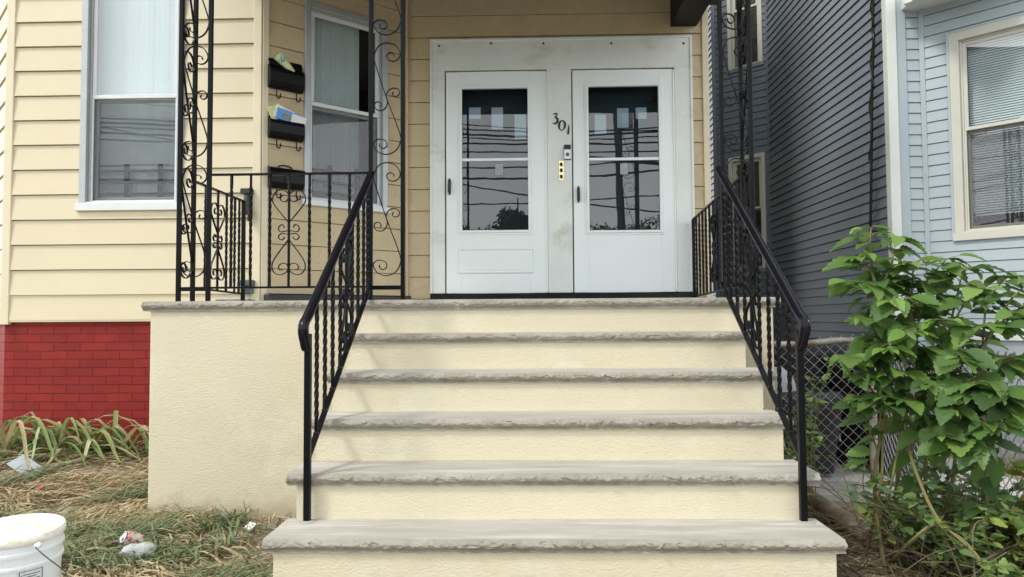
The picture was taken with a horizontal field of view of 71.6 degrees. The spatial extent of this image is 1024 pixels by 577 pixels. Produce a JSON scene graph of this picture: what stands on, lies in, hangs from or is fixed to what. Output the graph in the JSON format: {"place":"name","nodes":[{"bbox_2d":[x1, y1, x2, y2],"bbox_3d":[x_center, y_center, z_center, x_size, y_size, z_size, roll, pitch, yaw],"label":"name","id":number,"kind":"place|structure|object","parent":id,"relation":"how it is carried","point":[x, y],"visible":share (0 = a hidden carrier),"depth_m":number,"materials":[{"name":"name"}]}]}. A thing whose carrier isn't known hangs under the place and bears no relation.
{"place":"outdoors","nodes":[
{"label":"outdoors","id":0,"kind":"place"},
{"bbox_2d":[202,532,252,545],"bbox_3d":[-1.474,1.312,3.683,0.252,0.055,0.136,0,-2,1],"label":"flagstone","id":1,"kind":"object","parent":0,"point":[238,542],"visible":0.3,"depth_m":3.66,"materials":[{"name":"grey stone"}]},
{"bbox_2d":[0,441,1023,576],"bbox_3d":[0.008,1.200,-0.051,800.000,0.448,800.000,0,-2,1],"label":"ground","id":2,"kind":"structure","parent":0,"point":[257,541],"depth_m":4.11,"materials":[{"name":"plant"}]},
{"bbox_2d":[7,454,44,476],"bbox_3d":[-3.370,1.235,4.934,0.266,0.139,0.114,-1,-3,23],"label":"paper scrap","id":3,"kind":"object","parent":2,"relation":"on","point":[14,464],"visible":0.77,"depth_m":4.94,"materials":[{"name":"grey paper"}]},
{"bbox_2d":[0,513,67,576],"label":"plastic pail","id":4,"kind":"object","parent":2,"relation":"on","point":[31,544],"visible":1,"depth_m":2.54,"materials":[{"name":"white plastic"}]},
{"bbox_2d":[0,412,142,468],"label":"daylily","id":5,"kind":"object","parent":2,"relation":"on","point":[22,443],"visible":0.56,"depth_m":5.31,"materials":[{"name":"green plant"}]},
{"bbox_2d":[0,415,148,469],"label":"daylily","id":6,"kind":"object","parent":2,"relation":"on","point":[59,429],"visible":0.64,"depth_m":5.33,"materials":[{"name":"green plant"}]},
{"bbox_2d":[30,410,148,467],"bbox_3d":[-3.023,1.095,5.288,1.758,0.340,0.879,-1,-3,20],"label":"daylily","id":7,"kind":"object","parent":2,"relation":"on","point":[141,428],"visible":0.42,"depth_m":5.34,"materials":[{"name":"green plant"}]},
{"bbox_2d":[0,439,290,576],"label":"cut grass","id":8,"kind":"structure","parent":2,"relation":"on","point":[73,551],"depth_m":3.61,"materials":[{"name":"green plant"}]},
{"bbox_2d":[119,531,145,545],"bbox_3d":[-1.841,1.224,3.448,0.075,0.102,0.116,-3,-3,41],"label":"drink can","id":9,"kind":"object","parent":8,"relation":"on","point":[127,538],"visible":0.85,"depth_m":3.42,"materials":[{"name":"metal"}]},
{"bbox_2d":[119,542,156,560],"bbox_3d":[-1.745,1.226,3.318,0.155,0.081,0.070,0,-2,-11],"label":"plastic bottle","id":10,"kind":"object","parent":8,"relation":"on","point":[142,548],"visible":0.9,"depth_m":3.29,"materials":[{"name":"white plastic"}]},
{"bbox_2d":[114,517,286,563],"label":"gravel","id":11,"kind":"structure","parent":2,"relation":"on","point":[265,519],"depth_m":3.90,"materials":[{"name":"grey gravel"}]},
{"bbox_2d":[244,522,255,530],"bbox_3d":[-1.411,1.281,3.827,0.054,0.033,0.044,-2,-3,35],"label":"paper scrap","id":12,"kind":"object","parent":2,"relation":"on","point":[251,524],"visible":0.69,"depth_m":3.83,"materials":[{"name":"white paper"}]},
{"bbox_2d":[0,0,716,446],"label":"yellow house","id":13,"kind":"structure","parent":2,"relation":"on","point":[496,208],"depth_m":6.24,"materials":[{"name":"beige paint"}]},
{"bbox_2d":[75,0,186,210],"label":"window","id":14,"kind":"structure","parent":13,"relation":"in","point":[130,48],"depth_m":5.89,"materials":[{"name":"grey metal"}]},
{"bbox_2d":[240,188,253,220],"bbox_3d":[-2.100,-0.663,5.648,0.112,0.265,0.120,0,-2,1],"label":"pipe vent","id":15,"kind":"object","parent":13,"relation":"attached to","point":[245,191],"visible":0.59,"depth_m":5.63,"materials":[{"name":"metal"}]},
{"bbox_2d":[240,280,254,293],"bbox_3d":[-2.098,-0.013,5.640,0.103,0.108,0.080,0,-2,1],"label":"pipe box","id":16,"kind":"object","parent":13,"relation":"attached to","point":[249,291],"visible":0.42,"depth_m":5.63,"materials":[{"name":"metal"}]},
{"bbox_2d":[267,165,304,199],"bbox_3d":[-1.842,-0.870,5.795,0.295,0.286,0.089,2,-3,-39],"label":"mailbox","id":17,"kind":"object","parent":13,"relation":"attached to","point":[281,181],"visible":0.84,"depth_m":5.77,"materials":[{"name":"black metal"}]},
{"bbox_2d":[268,57,304,102],"bbox_3d":[-1.852,-1.710,5.827,0.289,0.337,0.074,2,-3,-39],"label":"mailbox","id":18,"kind":"object","parent":13,"relation":"attached to","point":[280,77],"visible":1,"depth_m":5.80,"materials":[{"name":"black metal"}]},
{"bbox_2d":[274,52,294,71],"bbox_3d":[-1.845,-1.836,5.812,0.197,0.184,0.086,1,-3,-30],"label":"rolled flyer","id":19,"kind":"object","parent":18,"relation":"in","point":[281,59],"visible":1,"depth_m":5.79,"materials":[{"name":"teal paper"}]},
{"bbox_2d":[268,112,304,151],"bbox_3d":[-1.847,-1.290,5.811,0.288,0.315,0.074,2,-3,-39],"label":"mailbox","id":20,"kind":"object","parent":13,"relation":"attached to","point":[285,130],"visible":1,"depth_m":5.78,"materials":[{"name":"black metal"}]},
{"bbox_2d":[267,105,277,118],"bbox_3d":[-1.917,-1.427,5.765,0.141,0.141,0.012,2,-3,-39],"label":"envelope","id":21,"kind":"object","parent":20,"relation":"in","point":[271,110],"visible":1,"depth_m":5.74,"materials":[{"name":"yellow paper"}]},
{"bbox_2d":[273,104,293,119],"bbox_3d":[-1.862,-1.423,5.800,0.176,0.150,0.006,2,-3,-39],"label":"envelope","id":22,"kind":"object","parent":20,"relation":"in","point":[279,106],"visible":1,"depth_m":5.78,"materials":[{"name":"white paper"}]},
{"bbox_2d":[276,107,300,121],"bbox_3d":[-1.827,-1.407,5.814,0.212,0.121,0.006,2,-3,-39],"label":"postcard","id":23,"kind":"object","parent":20,"relation":"in","point":[283,114],"visible":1,"depth_m":5.79,"materials":[{"name":"blue paper"}]},
{"bbox_2d":[291,114,306,125],"bbox_3d":[-1.758,-1.389,5.861,0.134,0.091,0.004,2,-3,-39],"label":"envelope","id":24,"kind":"object","parent":20,"relation":"in","point":[298,119],"visible":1,"depth_m":5.86,"materials":[{"name":"white paper"}]},
{"bbox_2d":[301,0,389,212],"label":"window","id":25,"kind":"structure","parent":13,"relation":"in","point":[336,41],"depth_m":6.31,"materials":[{"name":"grey metal"}]},
{"bbox_2d":[446,71,549,293],"bbox_3d":[-0.142,-0.979,6.597,0.964,2.091,0.252,0,-2,1],"label":"storm door","id":26,"kind":"structure","parent":13,"relation":"in","point":[497,210],"depth_m":6.55,"materials":[{"name":"white paint"}]},
{"bbox_2d":[553,113,558,123],"bbox_3d":[0.400,-1.560,6.526,0.058,0.106,0.006,0,-2,1],"label":"house number","id":27,"kind":"object","parent":13,"relation":"attached to","point":[557,119],"visible":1,"depth_m":6.52,"materials":[{"name":"black plastic"}]},
{"bbox_2d":[559,161,563,179],"bbox_3d":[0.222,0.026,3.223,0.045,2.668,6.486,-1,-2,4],"label":"bell push plate","id":28,"kind":"object","parent":13,"relation":"attached to","point":[561,170],"visible":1,"depth_m":6.50,"materials":[{"name":"gold metal"}]},
{"bbox_2d":[558,120,565,130],"bbox_3d":[0.459,-1.498,6.521,0.075,0.100,0.006,0,-2,1],"label":"house number","id":29,"kind":"object","parent":13,"relation":"attached to","point":[564,122],"visible":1,"depth_m":6.52,"materials":[{"name":"black plastic"}]},
{"bbox_2d":[564,145,570,159],"bbox_3d":[0.507,-1.247,6.499,0.063,0.137,0.028,0,-2,1],"label":"video doorbell","id":30,"kind":"object","parent":13,"relation":"attached to","point":[567,152],"visible":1,"depth_m":6.49,"materials":[{"name":"silver plastic"}]},
{"bbox_2d":[571,69,678,292],"bbox_3d":[1.026,-0.988,6.568,0.964,2.091,0.252,0,-2,1],"label":"storm door","id":31,"kind":"structure","parent":13,"relation":"in","point":[624,171],"depth_m":6.53,"materials":[{"name":"white paint"}]},
{"bbox_2d":[141,297,847,576],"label":"front stoop","id":32,"kind":"object","parent":2,"relation":"on","point":[605,437],"visible":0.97,"depth_m":3.34,"materials":[{"name":"beige paint"}]},
{"bbox_2d":[175,0,213,300],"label":"porch column","id":33,"kind":"structure","parent":32,"relation":"on","point":[181,170],"depth_m":4.31,"materials":[{"name":"black metal"}]},
{"bbox_2d":[210,172,367,288],"bbox_3d":[-1.336,-0.349,4.265,0.950,0.695,0.026,0,-2,1],"label":"porch railing","id":34,"kind":"object","parent":33,"relation":"attached to","point":[288,230],"visible":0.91,"depth_m":4.26,"materials":[{"name":"black metal"}]},
{"bbox_2d":[197,181,245,300],"bbox_3d":[-1.983,-0.282,4.842,0.026,0.769,0.738,0,-2,3],"label":"porch railing","id":35,"kind":"object","parent":32,"relation":"on","point":[241,213],"visible":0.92,"depth_m":4.93,"materials":[{"name":"black metal"}]},
{"bbox_2d":[298,171,374,520],"bbox_3d":[-0.856,0.133,3.599,0.044,1.747,1.295,0,-2,1],"label":"stair railing","id":36,"kind":"object","parent":32,"relation":"on","point":[346,329],"visible":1,"depth_m":3.40,"materials":[{"name":"black metal"}]},
{"bbox_2d":[368,0,404,299],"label":"porch column","id":37,"kind":"structure","parent":32,"relation":"on","point":[401,287],"depth_m":4.26,"materials":[{"name":"black metal"}]},
{"bbox_2d":[691,177,739,297],"bbox_3d":[1.531,-0.283,5.390,0.028,0.773,2.014,-1,-2,6],"label":"porch railing","id":38,"kind":"object","parent":32,"relation":"on","point":[713,229],"visible":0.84,"depth_m":5.54,"materials":[{"name":"black metal"}]},
{"bbox_2d":[717,0,756,296],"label":"porch column","id":39,"kind":"structure","parent":32,"relation":"on","point":[747,97],"depth_m":4.23,"materials":[{"name":"black metal"}]},
{"bbox_2d":[715,166,810,520],"bbox_3d":[1.218,0.117,3.547,0.044,1.747,1.295,0,-2,1],"label":"stair railing","id":40,"kind":"object","parent":32,"relation":"on","point":[802,334],"visible":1,"depth_m":3.35,"materials":[{"name":"black metal"}]},
{"bbox_2d":[783,357,832,518],"bbox_3d":[1.748,0.897,4.255,0.381,0.970,0.280,2,-3,-38],"label":"bramble","id":41,"kind":"object","parent":2,"relation":"on","point":[789,452],"visible":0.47,"depth_m":4.26,"materials":[{"name":"green plant"}]},
{"bbox_2d":[774,334,878,487],"bbox_3d":[2.050,0.930,4.893,0.894,1.231,0.059,-1,-2,5],"label":"chain link fence","id":42,"kind":"object","parent":2,"relation":"on","point":[845,340],"visible":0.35,"depth_m":4.89,"materials":[{"name":"metal"}]},
{"bbox_2d":[807,488,878,546],"bbox_3d":[1.863,1.298,4.090,0.108,0.101,0.899,0,-2,3],"label":"fallen log","id":43,"kind":"object","parent":2,"relation":"on","point":[825,506],"visible":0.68,"depth_m":3.97,"materials":[{"name":"brown wood"}]},
{"bbox_2d":[708,0,1023,458],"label":"blue house","id":44,"kind":"structure","parent":2,"relation":"on","point":[948,135],"depth_m":7.02,"materials":[{"name":"wood"}]},
{"bbox_2d":[727,0,764,74],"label":"window","id":45,"kind":"structure","parent":44,"relation":"in","point":[756,5],"depth_m":10.67,"materials":[{"name":"glass"}]},
{"bbox_2d":[728,152,767,271],"bbox_3d":[3.575,-1.065,10.524,0.380,2.175,0.674,2,-3,-44],"label":"window","id":46,"kind":"structure","parent":44,"relation":"in","point":[759,158],"depth_m":10.57,"materials":[{"name":"glass"}]},
{"bbox_2d":[868,0,874,237],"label":"wall cable","id":47,"kind":"object","parent":44,"relation":"attached to","point":[871,64],"depth_m":7.07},
{"bbox_2d":[948,15,1023,240],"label":"window","id":48,"kind":"structure","parent":44,"relation":"in","point":[965,230],"depth_m":6.38,"materials":[{"name":"white glass"}]},
{"bbox_2d":[864,413,884,556],"bbox_3d":[1.750,0.879,3.402,0.071,0.917,0.308,-1,-2,11],"label":"bare cane","id":49,"kind":"object","parent":2,"relation":"on","point":[879,493],"visible":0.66,"depth_m":3.30,"materials":[{"name":"brown plant"}]},
{"bbox_2d":[879,419,900,549],"bbox_3d":[1.825,0.908,3.413,0.086,0.859,0.477,-1,-3,20],"label":"bare cane","id":50,"kind":"object","parent":2,"relation":"on","point":[891,483],"visible":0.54,"depth_m":3.24,"materials":[{"name":"plant"}]},
{"bbox_2d":[849,460,979,547],"bbox_3d":[2.149,1.098,3.646,0.767,0.530,0.432,0,-2,-11],"label":"bramble","id":51,"kind":"object","parent":2,"relation":"on","point":[863,510],"visible":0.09,"depth_m":3.61,"materials":[{"name":"green plant"}]},
{"bbox_2d":[807,455,1023,576],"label":"twigs","id":52,"kind":"object","parent":2,"relation":"on","point":[907,558],"visible":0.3,"depth_m":3.30,"materials":[{"name":"brown plant"}]},
{"bbox_2d":[822,225,1023,574],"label":"leafy bush","id":53,"kind":"object","parent":2,"relation":"on","point":[954,402],"visible":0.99,"depth_m":3.14,"materials":[{"name":"green plant"}]},
{"bbox_2d":[903,392,984,569],"bbox_3d":[1.839,0.823,3.025,0.055,0.733,0.452,0,-3,-16],"label":"bare cane","id":54,"kind":"object","parent":53,"relation":"attached to","point":[973,551],"visible":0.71,"depth_m":3.09,"materials":[{"name":"plant"}]},
{"bbox_2d":[890,523,966,564],"bbox_3d":[1.782,1.160,3.169,0.141,0.324,0.538,0,-2,-3],"label":"bare cane","id":55,"kind":"object","parent":2,"relation":"on","point":[910,542],"visible":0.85,"depth_m":3.02,"materials":[{"name":"plant"}]},
{"bbox_2d":[838,464,1023,576],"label":"bramble","id":56,"kind":"object","parent":2,"relation":"on","point":[906,525],"visible":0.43,"depth_m":3.25,"materials":[{"name":"green plant"}]},
{"bbox_2d":[883,351,1023,568],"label":"chain link fence","id":57,"kind":"object","parent":2,"relation":"on","point":[981,372],"visible":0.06,"depth_m":3.65,"materials":[{"name":"metal"}]},
{"bbox_2d":[907,496,1023,576],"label":"bramble","id":58,"kind":"object","parent":2,"relation":"on","point":[1006,565],"visible":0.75,"depth_m":2.89,"materials":[{"name":"green plant"}]},
{"bbox_2d":[946,505,1019,575],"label":"bare cane","id":59,"kind":"object","parent":58,"relation":"on","point":[990,556],"visible":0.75,"depth_m":2.88,"materials":[{"name":"plant"}]},
{"bbox_2d":[975,448,1023,570],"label":"bramble","id":60,"kind":"object","parent":2,"relation":"on","point":[1017,465],"visible":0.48,"depth_m":3.11,"materials":[{"name":"green plant"}]},
{"bbox_2d":[811,436,1022,501],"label":"path","id":61,"kind":"structure","parent":0,"point":[837,486],"depth_m":4.97,"materials":[{"name":"grey concrete"}]},
{"bbox_2d":[774,367,795,458],"bbox_3d":[1.937,0.973,5.162,0.334,0.800,0.179,0,-2,1],"label":"plastic sack","id":62,"kind":"object","parent":61,"relation":"on","point":[784,376],"visible":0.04,"depth_m":5.12,"materials":[{"name":"grey"}]},
{"bbox_2d":[775,386,845,473],"bbox_3d":[2.117,1.065,5.359,0.545,0.640,0.630,0,-2,-7],"label":"rubbish bin","id":63,"kind":"object","parent":61,"relation":"on","point":[824,409],"visible":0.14,"depth_m":5.10,"materials":[{"name":"black plastic"}]},
{"bbox_2d":[773,337,849,440],"bbox_3d":[2.463,0.918,6.092,0.632,0.990,0.748,-1,-2,7],"label":"rubbish bin","id":64,"kind":"object","parent":61,"relation":"on","point":[819,364],"visible":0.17,"depth_m":5.76,"materials":[{"name":"black plastic"}]},
{"bbox_2d":[826,353,934,472],"bbox_3d":[2.854,0.940,5.478,0.600,0.889,0.701,0,-3,-16],"label":"rubbish bin","id":65,"kind":"object","parent":61,"relation":"on","point":[841,457],"visible":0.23,"depth_m":5.43,"materials":[{"name":"black plastic"}]}
]}

